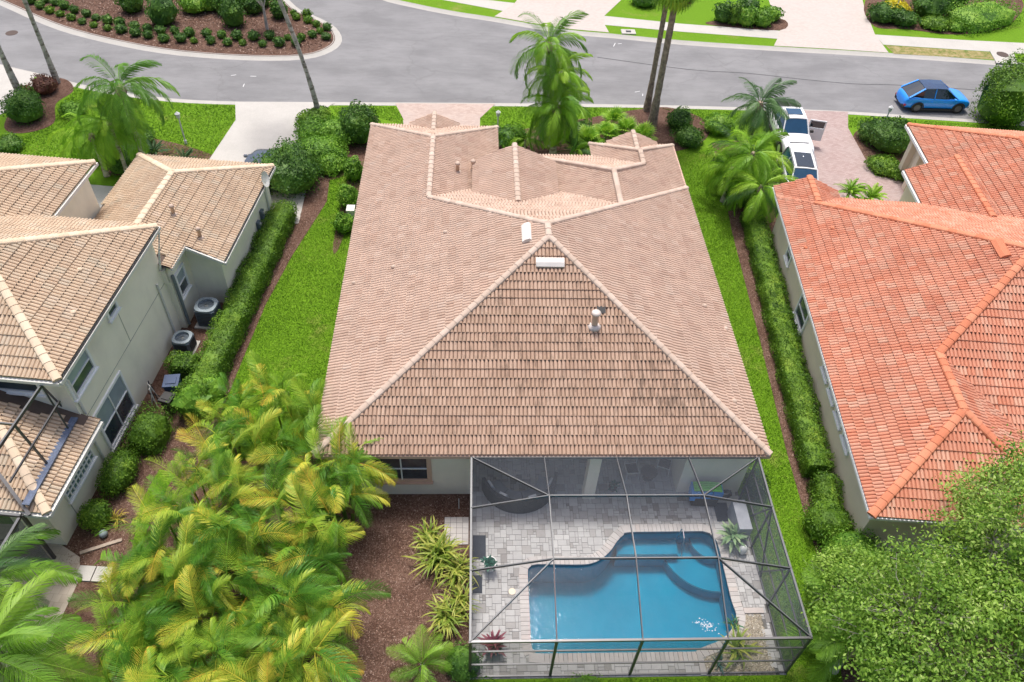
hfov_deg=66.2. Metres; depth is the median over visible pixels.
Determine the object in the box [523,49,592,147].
queen palm
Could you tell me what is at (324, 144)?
shrub
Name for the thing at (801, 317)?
window
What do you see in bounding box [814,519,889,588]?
shrub
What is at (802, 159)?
parked car
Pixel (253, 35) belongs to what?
island shrub
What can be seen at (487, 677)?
shrub
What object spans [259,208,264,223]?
meter
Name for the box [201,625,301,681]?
areca palm
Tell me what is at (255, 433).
areca palm
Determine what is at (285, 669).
areca palm
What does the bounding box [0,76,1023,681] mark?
lawn
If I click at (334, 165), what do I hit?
shrub
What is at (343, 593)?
areca palm
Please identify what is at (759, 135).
feather palm
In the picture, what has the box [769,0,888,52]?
driveway
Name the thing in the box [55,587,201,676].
areca palm
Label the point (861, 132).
shrub
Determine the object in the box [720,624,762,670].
yucca
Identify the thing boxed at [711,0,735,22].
shrub
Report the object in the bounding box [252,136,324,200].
shrub
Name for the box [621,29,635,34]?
meter box
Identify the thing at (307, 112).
shrub
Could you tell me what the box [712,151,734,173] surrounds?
shrub
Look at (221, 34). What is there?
island shrub
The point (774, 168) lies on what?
shrub
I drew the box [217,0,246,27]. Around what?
shrub
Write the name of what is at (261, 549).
areca palm
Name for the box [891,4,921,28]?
shrub
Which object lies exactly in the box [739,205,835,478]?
hedge
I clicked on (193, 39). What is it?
island shrub
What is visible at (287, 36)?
island shrub
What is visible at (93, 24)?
island shrub
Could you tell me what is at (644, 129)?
palmetto
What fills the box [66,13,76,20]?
island shrub
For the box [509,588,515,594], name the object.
pool skimmer lid
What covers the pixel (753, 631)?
gravel
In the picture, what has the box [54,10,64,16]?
island shrub
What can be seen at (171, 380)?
wheeled bin
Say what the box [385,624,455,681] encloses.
palm
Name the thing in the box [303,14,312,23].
island shrub
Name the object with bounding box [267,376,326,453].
areca palm
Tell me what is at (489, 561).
potted plant
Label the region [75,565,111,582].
stone slab
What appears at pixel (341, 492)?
areca palm
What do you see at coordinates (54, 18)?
planting island
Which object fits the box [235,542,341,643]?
areca palm
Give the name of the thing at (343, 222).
shrub
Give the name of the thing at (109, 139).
queen palm
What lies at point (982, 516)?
tree
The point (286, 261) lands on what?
bark chips
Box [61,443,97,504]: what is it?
window
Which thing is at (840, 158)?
driveway
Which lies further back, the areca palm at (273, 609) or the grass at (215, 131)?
the grass at (215, 131)
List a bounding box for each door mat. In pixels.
[473,535,485,558]
[473,575,481,592]
[714,503,727,520]
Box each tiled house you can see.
[0,152,275,544]
[311,111,772,498]
[770,122,1023,558]
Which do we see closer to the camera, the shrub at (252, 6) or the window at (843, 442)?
the window at (843, 442)
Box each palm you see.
[0,45,19,93]
[0,523,82,640]
[0,568,101,681]
[22,0,60,83]
[47,111,131,176]
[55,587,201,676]
[64,97,153,171]
[65,612,173,681]
[67,528,172,628]
[74,54,180,153]
[94,508,183,599]
[95,474,217,567]
[97,599,217,681]
[103,638,229,681]
[120,543,227,672]
[135,514,257,625]
[144,610,262,681]
[145,139,170,154]
[145,432,245,536]
[155,564,294,675]
[158,499,252,585]
[168,147,196,157]
[176,412,259,487]
[186,493,326,580]
[186,506,303,657]
[195,371,270,457]
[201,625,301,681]
[202,439,278,544]
[216,628,331,681]
[218,651,272,681]
[221,405,320,487]
[221,447,352,540]
[226,587,307,681]
[233,349,314,443]
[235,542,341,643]
[237,603,364,681]
[248,404,357,505]
[253,501,365,598]
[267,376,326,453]
[277,0,319,108]
[281,464,349,572]
[281,576,391,674]
[301,414,397,512]
[308,451,397,527]
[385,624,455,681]
[494,122,513,145]
[508,10,588,140]
[509,124,543,148]
[519,76,593,154]
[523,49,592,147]
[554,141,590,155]
[643,2,668,111]
[647,0,698,127]
[698,148,760,210]
[705,121,781,180]
[715,127,793,204]
[721,167,798,223]
[722,77,800,154]
[782,589,924,681]
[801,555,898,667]
[836,178,866,198]
[855,182,888,200]
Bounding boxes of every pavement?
[0,65,34,113]
[447,0,513,10]
[604,16,779,38]
[875,34,1023,52]
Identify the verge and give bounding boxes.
[886,45,993,58]
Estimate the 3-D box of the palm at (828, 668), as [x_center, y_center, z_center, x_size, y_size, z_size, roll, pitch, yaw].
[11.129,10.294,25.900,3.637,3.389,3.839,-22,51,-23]
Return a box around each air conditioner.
[171,330,200,354]
[194,297,221,329]
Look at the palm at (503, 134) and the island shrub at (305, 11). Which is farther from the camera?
the island shrub at (305, 11)
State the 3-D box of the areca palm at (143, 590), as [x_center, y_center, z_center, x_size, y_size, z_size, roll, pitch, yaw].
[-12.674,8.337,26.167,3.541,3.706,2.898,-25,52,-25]
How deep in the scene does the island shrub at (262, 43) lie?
56.78 m
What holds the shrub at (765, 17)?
on the mulch bed at (781, 24)
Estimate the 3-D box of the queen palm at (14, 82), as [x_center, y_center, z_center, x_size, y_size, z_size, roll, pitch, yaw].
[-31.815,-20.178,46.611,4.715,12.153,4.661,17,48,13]
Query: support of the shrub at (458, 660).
on the mulch bed at (85, 615)
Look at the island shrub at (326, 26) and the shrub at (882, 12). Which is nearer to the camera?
the island shrub at (326, 26)
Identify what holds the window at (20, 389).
in the tiled house at (97, 303)
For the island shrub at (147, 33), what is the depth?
56.85 m
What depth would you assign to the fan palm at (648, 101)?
50.60 m
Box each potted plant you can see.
[477,629,506,657]
[480,555,497,572]
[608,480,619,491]
[716,518,748,552]
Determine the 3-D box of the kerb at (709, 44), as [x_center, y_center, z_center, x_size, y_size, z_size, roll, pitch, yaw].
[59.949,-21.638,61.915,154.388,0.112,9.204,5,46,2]
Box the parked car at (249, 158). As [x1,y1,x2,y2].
[243,149,271,194]
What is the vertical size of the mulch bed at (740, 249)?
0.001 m
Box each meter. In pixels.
[256,220,261,230]
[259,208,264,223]
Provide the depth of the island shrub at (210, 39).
56.63 m
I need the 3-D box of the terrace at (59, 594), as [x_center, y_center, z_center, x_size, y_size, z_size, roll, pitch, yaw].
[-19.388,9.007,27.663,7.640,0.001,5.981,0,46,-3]
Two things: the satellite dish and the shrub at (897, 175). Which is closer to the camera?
the satellite dish
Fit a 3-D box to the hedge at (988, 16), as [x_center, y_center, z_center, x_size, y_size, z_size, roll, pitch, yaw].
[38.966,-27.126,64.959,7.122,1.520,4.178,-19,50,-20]
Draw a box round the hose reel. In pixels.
[147,381,159,404]
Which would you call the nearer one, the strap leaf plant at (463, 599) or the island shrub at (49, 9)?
the strap leaf plant at (463, 599)
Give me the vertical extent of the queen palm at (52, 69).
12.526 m
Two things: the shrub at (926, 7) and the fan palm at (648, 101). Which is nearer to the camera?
the fan palm at (648, 101)
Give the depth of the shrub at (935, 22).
63.54 m
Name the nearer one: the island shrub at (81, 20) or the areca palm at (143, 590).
the areca palm at (143, 590)
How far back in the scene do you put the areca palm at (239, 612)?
24.75 m
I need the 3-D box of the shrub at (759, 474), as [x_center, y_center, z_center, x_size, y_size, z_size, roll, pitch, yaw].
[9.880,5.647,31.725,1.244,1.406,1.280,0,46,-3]
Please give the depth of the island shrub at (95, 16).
58.54 m
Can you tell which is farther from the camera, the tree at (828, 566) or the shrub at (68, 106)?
the shrub at (68, 106)
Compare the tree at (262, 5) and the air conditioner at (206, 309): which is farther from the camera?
the tree at (262, 5)
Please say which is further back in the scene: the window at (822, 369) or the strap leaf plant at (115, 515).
the window at (822, 369)
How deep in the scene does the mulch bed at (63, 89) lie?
49.51 m
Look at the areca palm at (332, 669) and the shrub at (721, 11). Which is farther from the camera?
the shrub at (721, 11)
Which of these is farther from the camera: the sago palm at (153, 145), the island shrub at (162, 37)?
the island shrub at (162, 37)
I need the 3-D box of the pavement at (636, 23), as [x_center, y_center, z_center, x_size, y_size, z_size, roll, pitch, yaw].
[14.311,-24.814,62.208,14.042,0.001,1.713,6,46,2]
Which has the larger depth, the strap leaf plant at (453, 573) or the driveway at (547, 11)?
the driveway at (547, 11)
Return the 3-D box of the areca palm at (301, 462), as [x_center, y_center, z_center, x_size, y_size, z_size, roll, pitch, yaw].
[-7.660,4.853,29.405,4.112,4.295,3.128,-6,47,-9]
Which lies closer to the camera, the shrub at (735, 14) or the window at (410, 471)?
the window at (410, 471)
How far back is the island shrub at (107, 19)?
58.09 m
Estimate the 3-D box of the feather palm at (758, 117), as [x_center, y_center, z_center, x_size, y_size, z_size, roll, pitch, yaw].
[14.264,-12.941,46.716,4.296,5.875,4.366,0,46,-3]
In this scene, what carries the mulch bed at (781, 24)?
on the lawn at (700, 13)
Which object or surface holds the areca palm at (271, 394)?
on the lawn at (96, 178)
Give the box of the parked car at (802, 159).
[780,146,818,182]
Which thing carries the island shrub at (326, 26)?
on the planting island
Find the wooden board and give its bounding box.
[80,538,121,554]
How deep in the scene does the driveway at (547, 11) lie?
63.24 m
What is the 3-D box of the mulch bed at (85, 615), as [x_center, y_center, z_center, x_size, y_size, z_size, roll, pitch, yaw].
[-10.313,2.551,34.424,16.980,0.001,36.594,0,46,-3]
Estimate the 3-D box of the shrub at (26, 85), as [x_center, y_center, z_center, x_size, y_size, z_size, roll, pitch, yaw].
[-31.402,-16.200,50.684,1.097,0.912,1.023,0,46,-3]
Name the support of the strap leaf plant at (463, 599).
on the mulch bed at (85, 615)
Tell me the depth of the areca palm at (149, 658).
22.82 m
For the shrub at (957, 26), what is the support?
on the mulch bed at (888, 25)
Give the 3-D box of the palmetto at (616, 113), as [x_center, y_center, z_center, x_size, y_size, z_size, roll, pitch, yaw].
[6.641,-14.296,50.416,2.147,1.780,2.300,0,46,-3]
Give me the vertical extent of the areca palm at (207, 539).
4.156 m
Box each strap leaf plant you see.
[108,508,128,529]
[402,524,468,589]
[409,515,450,554]
[422,589,477,644]
[434,544,480,591]
[434,578,482,624]
[722,613,745,630]
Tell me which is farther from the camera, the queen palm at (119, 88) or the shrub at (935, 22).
the shrub at (935, 22)
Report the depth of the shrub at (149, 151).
45.96 m
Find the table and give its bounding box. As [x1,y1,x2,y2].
[641,464,657,481]
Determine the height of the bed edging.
0.090 m
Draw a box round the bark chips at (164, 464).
[62,410,226,574]
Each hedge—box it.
[175,199,298,406]
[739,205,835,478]
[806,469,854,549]
[943,0,1023,36]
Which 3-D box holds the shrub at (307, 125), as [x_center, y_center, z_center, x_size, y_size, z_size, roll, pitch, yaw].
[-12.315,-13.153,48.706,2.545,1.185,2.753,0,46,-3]
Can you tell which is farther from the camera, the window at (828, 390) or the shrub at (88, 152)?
the shrub at (88, 152)
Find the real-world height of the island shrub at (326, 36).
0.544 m
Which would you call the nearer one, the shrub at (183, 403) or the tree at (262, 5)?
the shrub at (183, 403)
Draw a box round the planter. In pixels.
[739,545,747,554]
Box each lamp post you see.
[175,112,187,144]
[496,110,500,125]
[886,106,893,117]
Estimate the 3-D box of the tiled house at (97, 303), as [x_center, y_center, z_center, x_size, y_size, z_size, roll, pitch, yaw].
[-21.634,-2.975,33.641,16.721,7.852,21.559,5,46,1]
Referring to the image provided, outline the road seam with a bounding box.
[597,57,974,89]
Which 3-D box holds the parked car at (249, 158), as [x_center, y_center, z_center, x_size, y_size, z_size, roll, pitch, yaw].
[-14.514,-9.938,45.133,2.250,1.515,4.488,5,46,1]
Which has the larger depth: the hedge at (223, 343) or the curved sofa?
the hedge at (223, 343)
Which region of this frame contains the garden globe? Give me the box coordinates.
[99,529,107,537]
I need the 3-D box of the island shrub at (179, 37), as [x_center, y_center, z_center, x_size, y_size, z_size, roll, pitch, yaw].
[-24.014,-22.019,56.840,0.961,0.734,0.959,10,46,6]
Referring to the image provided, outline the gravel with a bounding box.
[704,613,775,675]
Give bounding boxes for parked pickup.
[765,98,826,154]
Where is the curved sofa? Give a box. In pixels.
[482,472,557,513]
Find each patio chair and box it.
[622,460,639,480]
[656,459,671,475]
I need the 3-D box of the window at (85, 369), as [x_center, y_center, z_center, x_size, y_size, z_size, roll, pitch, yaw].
[-15.940,1.182,29.046,0.130,1.310,1.780,5,46,1]
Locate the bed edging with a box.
[697,608,763,674]
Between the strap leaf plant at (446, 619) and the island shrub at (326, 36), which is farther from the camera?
the island shrub at (326, 36)
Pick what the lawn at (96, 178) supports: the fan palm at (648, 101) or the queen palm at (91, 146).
the queen palm at (91, 146)
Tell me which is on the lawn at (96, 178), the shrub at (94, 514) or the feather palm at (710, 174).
the feather palm at (710, 174)
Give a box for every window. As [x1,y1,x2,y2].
[0,382,46,397]
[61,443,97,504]
[65,348,98,402]
[93,370,138,451]
[106,300,121,323]
[174,262,192,300]
[371,459,432,484]
[783,246,791,267]
[792,293,808,335]
[819,364,827,384]
[825,386,834,406]
[832,409,841,430]
[839,433,848,455]
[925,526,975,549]
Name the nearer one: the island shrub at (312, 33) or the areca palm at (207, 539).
the areca palm at (207, 539)
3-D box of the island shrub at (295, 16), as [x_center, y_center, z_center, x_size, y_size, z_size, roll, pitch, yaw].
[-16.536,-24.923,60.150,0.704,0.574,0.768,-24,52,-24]
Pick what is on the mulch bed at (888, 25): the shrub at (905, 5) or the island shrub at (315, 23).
the shrub at (905, 5)
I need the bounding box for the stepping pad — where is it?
[444,517,468,544]
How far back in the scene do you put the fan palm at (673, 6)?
47.62 m
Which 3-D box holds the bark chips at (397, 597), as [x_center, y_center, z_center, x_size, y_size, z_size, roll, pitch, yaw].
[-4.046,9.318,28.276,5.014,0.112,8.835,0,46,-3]
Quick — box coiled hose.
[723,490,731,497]
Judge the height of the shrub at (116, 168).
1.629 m
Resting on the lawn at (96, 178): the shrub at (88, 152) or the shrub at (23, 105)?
the shrub at (88, 152)
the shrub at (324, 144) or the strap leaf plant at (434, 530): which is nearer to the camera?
the strap leaf plant at (434, 530)
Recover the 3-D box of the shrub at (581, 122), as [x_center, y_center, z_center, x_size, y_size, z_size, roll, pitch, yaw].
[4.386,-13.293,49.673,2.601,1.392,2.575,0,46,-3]
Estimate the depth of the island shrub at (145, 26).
57.64 m
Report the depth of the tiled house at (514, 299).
31.60 m
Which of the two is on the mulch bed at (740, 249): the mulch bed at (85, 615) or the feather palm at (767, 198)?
the feather palm at (767, 198)
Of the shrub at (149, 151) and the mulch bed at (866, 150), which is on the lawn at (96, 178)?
the mulch bed at (866, 150)
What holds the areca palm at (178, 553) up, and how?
on the mulch bed at (85, 615)
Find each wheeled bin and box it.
[158,391,175,413]
[162,374,183,392]
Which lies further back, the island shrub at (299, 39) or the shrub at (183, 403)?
the island shrub at (299, 39)
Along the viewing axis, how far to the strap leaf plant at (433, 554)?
28.97 m
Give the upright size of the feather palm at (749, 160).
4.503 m
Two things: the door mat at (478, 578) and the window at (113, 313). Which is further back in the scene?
the window at (113, 313)
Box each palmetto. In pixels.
[572,124,605,149]
[593,119,619,142]
[600,106,628,125]
[614,115,637,135]
[632,121,657,140]
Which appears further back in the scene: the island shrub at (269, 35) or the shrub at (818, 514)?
the island shrub at (269, 35)
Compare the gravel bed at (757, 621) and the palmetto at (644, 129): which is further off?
the palmetto at (644, 129)
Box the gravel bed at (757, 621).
[705,614,774,675]
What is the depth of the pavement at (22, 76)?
52.27 m
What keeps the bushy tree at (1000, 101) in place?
on the lawn at (96, 178)
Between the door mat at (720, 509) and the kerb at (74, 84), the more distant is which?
the kerb at (74, 84)
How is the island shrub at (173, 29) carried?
on the planting island
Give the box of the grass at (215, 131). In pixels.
[1,88,982,170]
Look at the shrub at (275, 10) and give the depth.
59.64 m
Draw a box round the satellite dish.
[260,171,269,186]
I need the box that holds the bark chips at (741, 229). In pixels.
[724,175,869,681]
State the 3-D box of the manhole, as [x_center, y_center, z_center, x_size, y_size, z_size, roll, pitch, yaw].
[-36.356,-22.390,57.035,0.840,0.020,0.840,0,46,-3]
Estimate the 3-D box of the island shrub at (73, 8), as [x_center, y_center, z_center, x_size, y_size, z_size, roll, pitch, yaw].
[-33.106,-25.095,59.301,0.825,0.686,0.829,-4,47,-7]
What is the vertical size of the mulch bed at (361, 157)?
0.001 m
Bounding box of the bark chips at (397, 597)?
[331,495,469,681]
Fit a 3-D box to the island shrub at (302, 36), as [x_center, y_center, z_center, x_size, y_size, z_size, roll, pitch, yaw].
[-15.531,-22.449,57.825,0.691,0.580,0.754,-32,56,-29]
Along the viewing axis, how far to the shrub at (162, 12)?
57.78 m
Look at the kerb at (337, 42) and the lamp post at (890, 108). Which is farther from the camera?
the kerb at (337, 42)
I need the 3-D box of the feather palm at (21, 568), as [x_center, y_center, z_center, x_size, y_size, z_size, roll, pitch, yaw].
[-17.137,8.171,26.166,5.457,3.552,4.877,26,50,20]
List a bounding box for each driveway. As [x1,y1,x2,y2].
[210,102,333,223]
[395,103,494,125]
[496,0,620,31]
[768,110,903,201]
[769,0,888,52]
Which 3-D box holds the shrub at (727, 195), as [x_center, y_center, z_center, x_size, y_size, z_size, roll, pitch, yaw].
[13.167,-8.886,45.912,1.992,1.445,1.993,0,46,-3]
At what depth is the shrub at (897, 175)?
48.20 m
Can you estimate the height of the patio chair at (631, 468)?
0.913 m
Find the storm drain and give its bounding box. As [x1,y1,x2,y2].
[990,50,1021,64]
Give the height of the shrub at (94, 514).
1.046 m
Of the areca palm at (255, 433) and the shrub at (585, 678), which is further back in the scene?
the areca palm at (255, 433)
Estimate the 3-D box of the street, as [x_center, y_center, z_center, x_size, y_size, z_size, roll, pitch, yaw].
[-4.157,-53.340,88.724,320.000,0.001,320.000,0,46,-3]
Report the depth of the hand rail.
29.94 m
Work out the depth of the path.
44.21 m
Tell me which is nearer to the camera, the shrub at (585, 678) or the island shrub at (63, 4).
the shrub at (585, 678)
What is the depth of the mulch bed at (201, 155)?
47.32 m
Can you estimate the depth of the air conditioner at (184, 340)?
35.76 m
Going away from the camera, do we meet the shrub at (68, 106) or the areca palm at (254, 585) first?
the areca palm at (254, 585)
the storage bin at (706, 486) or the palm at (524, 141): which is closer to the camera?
the storage bin at (706, 486)
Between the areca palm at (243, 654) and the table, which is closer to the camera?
the areca palm at (243, 654)
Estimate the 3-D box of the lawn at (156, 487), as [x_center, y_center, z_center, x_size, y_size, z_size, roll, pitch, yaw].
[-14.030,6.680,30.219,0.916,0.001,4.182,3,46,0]
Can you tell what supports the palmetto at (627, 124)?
on the mulch bed at (663, 134)
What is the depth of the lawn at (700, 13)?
63.19 m
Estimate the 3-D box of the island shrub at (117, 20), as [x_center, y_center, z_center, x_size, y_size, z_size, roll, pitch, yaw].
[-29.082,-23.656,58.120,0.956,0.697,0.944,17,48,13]
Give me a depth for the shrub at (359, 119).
47.47 m
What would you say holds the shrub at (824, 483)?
on the mulch bed at (740, 249)
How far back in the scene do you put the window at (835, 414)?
32.38 m
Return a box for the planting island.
[2,0,334,55]
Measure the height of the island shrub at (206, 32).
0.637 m
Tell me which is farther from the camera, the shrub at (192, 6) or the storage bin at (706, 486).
the shrub at (192, 6)
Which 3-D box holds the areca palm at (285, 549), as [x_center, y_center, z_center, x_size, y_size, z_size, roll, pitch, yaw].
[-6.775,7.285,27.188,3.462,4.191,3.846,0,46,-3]
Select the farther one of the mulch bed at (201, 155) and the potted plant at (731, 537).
the mulch bed at (201, 155)
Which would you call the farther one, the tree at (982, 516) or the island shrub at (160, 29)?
the island shrub at (160, 29)
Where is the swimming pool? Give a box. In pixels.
[519,524,745,662]
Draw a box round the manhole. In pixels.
[5,30,17,35]
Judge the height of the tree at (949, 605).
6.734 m
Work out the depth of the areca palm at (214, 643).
23.52 m
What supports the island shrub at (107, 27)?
on the planting island
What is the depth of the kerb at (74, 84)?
53.29 m
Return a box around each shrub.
[0,83,48,126]
[0,131,25,153]
[21,83,32,91]
[28,73,57,95]
[34,0,44,8]
[43,5,55,13]
[49,0,58,5]
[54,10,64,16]
[56,0,69,8]
[56,100,87,118]
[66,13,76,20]
[67,4,79,12]
[75,134,104,160]
[76,17,85,23]
[76,498,113,533]
[80,9,90,16]
[89,21,98,27]
[91,13,100,19]
[95,444,141,499]
[98,146,133,177]
[100,13,113,23]
[102,24,112,30]
[112,16,125,24]
[113,0,148,14]
[113,23,127,33]
[120,125,155,143]
[120,400,177,457]
[122,142,157,157]
[128,20,139,26]
[129,25,141,36]
[140,23,152,30]
[141,29,153,38]
[144,0,184,26]
[154,24,166,33]
[157,33,169,41]
[162,349,200,380]
[164,379,221,423]
[169,25,179,33]
[174,31,187,41]
[176,0,206,15]
[183,26,195,37]
[190,36,197,43]
[198,368,229,403]
[200,27,211,36]
[203,0,213,10]
[205,35,216,44]
[210,0,221,14]
[216,29,226,38]
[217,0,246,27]
[221,37,232,45]
[230,29,242,39]
[238,38,246,45]
[240,0,262,15]
[246,29,260,40]
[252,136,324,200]
[258,39,267,47]
[263,30,275,39]
[268,0,288,19]
[272,36,285,46]
[283,34,291,40]
[289,36,302,46]
[291,12,300,19]
[292,114,324,139]
[294,108,334,126]
[295,130,348,171]
[296,33,305,40]
[301,8,313,16]
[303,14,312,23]
[306,29,317,37]
[310,114,355,148]
[311,19,320,26]
[311,105,330,114]
[315,149,349,176]
[316,27,323,33]
[321,32,330,39]
[322,22,332,29]
[330,211,353,234]
[335,183,358,209]
[338,99,380,146]
[343,155,362,182]
[442,639,485,681]
[478,675,494,681]
[498,120,528,147]
[564,119,600,146]
[565,672,602,681]
[630,0,655,8]
[665,105,693,132]
[669,124,704,148]
[699,112,734,136]
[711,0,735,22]
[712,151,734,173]
[718,179,745,202]
[728,0,743,25]
[736,0,763,9]
[738,4,757,27]
[738,190,768,208]
[740,466,770,497]
[753,5,775,27]
[760,5,785,21]
[766,157,782,181]
[798,493,854,547]
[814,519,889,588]
[855,117,876,144]
[863,115,910,157]
[864,154,899,177]
[866,0,903,23]
[885,0,912,10]
[887,162,903,181]
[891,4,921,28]
[910,0,954,15]
[918,14,952,31]
[948,0,971,9]
[948,18,967,32]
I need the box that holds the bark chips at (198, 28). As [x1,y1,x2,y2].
[57,0,329,53]
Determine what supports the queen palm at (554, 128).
on the mulch bed at (663, 134)
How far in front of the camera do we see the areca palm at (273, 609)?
24.87 m
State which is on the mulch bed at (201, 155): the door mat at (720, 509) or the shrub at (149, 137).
the shrub at (149, 137)
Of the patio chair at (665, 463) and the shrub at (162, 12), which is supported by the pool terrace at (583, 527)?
the patio chair at (665, 463)
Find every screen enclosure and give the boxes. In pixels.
[0,385,77,653]
[469,456,812,676]
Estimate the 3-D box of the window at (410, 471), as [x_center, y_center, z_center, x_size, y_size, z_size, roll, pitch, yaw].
[-4.237,4.926,30.022,2.380,1.810,0.130,0,46,-3]
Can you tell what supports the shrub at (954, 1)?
on the mulch bed at (888, 25)
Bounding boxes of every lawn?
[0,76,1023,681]
[132,469,175,550]
[399,0,1023,62]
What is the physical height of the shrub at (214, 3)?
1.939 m
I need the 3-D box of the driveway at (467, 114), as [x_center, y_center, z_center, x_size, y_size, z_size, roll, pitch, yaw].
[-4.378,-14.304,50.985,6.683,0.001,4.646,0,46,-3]
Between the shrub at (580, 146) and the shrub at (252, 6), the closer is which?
the shrub at (580, 146)
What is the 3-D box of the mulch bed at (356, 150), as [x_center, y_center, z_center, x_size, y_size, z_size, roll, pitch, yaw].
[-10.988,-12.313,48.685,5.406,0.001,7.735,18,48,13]
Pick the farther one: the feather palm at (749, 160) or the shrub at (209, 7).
the shrub at (209, 7)
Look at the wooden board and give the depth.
29.16 m
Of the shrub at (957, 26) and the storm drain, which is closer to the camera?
the storm drain
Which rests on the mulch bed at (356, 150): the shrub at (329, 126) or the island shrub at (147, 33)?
the shrub at (329, 126)
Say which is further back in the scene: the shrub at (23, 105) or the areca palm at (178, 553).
the shrub at (23, 105)
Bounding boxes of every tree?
[256,0,268,29]
[792,531,906,659]
[801,514,1023,681]
[911,424,1023,661]
[968,48,1023,130]
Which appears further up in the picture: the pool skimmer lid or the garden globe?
the garden globe
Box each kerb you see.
[0,0,341,60]
[0,64,1023,125]
[384,0,1013,65]
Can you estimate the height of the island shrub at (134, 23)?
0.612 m
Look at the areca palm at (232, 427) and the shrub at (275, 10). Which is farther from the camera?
the shrub at (275, 10)
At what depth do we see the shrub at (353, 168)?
45.29 m
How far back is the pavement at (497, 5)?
63.72 m
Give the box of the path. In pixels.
[91,185,113,207]
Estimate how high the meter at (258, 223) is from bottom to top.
1.350 m
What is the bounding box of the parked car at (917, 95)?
[894,79,969,112]
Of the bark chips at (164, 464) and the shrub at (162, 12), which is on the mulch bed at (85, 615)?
the bark chips at (164, 464)
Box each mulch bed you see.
[4,78,73,132]
[32,180,469,681]
[101,138,211,174]
[299,117,377,179]
[333,153,364,252]
[485,107,709,155]
[706,19,787,29]
[712,140,1023,681]
[853,130,904,178]
[864,0,1023,33]
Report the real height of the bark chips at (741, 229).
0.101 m
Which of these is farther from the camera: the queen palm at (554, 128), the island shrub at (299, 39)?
the island shrub at (299, 39)
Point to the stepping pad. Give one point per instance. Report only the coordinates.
(459, 528)
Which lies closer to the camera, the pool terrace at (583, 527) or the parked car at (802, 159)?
the pool terrace at (583, 527)
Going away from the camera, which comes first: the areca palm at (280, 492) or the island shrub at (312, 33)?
the areca palm at (280, 492)
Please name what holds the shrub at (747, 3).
on the lawn at (700, 13)
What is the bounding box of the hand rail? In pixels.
[678,528,684,559]
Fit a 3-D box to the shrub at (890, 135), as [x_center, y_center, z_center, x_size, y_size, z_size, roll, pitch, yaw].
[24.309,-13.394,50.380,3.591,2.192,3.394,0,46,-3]
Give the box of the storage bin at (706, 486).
[688,481,723,506]
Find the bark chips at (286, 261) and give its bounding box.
[225,176,329,395]
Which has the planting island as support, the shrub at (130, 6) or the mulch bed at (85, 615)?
the shrub at (130, 6)
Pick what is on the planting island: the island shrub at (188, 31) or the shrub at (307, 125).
the island shrub at (188, 31)
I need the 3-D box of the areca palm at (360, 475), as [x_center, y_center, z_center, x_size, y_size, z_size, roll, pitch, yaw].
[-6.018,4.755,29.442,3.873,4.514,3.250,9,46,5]
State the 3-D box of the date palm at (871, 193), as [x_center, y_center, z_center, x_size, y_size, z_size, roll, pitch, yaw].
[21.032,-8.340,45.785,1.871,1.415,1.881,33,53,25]
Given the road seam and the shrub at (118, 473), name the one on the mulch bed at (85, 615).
the shrub at (118, 473)
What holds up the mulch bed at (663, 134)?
on the lawn at (96, 178)
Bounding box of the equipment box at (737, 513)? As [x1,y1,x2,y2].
[727,500,752,540]
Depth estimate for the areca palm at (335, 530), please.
26.45 m
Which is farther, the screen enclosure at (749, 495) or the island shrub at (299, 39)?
the island shrub at (299, 39)
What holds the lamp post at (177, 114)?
on the lawn at (96, 178)
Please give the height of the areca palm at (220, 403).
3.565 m
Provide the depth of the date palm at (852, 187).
45.79 m
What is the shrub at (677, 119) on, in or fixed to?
on the mulch bed at (663, 134)
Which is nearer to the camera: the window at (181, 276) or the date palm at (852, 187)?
the window at (181, 276)
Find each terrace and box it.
[0,524,79,681]
[469,459,786,679]
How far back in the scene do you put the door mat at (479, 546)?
29.87 m
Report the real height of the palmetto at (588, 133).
1.721 m
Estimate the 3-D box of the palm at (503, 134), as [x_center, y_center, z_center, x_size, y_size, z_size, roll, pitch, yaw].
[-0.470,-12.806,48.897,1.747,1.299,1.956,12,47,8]
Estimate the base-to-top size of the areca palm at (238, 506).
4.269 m
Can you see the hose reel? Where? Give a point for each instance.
(151, 392)
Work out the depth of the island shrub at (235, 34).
57.24 m
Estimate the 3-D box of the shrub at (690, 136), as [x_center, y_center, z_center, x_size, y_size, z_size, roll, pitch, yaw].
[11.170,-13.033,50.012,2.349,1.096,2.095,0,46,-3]
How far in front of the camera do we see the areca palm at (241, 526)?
26.25 m
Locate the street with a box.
[0,0,1023,122]
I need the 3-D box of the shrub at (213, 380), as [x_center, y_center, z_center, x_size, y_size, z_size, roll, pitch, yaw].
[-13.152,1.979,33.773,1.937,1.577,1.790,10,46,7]
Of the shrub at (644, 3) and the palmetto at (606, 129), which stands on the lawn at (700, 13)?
the shrub at (644, 3)
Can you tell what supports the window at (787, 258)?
in the tiled house at (908, 308)
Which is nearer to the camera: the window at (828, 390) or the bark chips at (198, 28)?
the window at (828, 390)
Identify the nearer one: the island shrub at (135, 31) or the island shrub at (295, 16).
the island shrub at (135, 31)
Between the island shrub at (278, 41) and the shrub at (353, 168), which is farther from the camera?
the island shrub at (278, 41)
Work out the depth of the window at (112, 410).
31.81 m

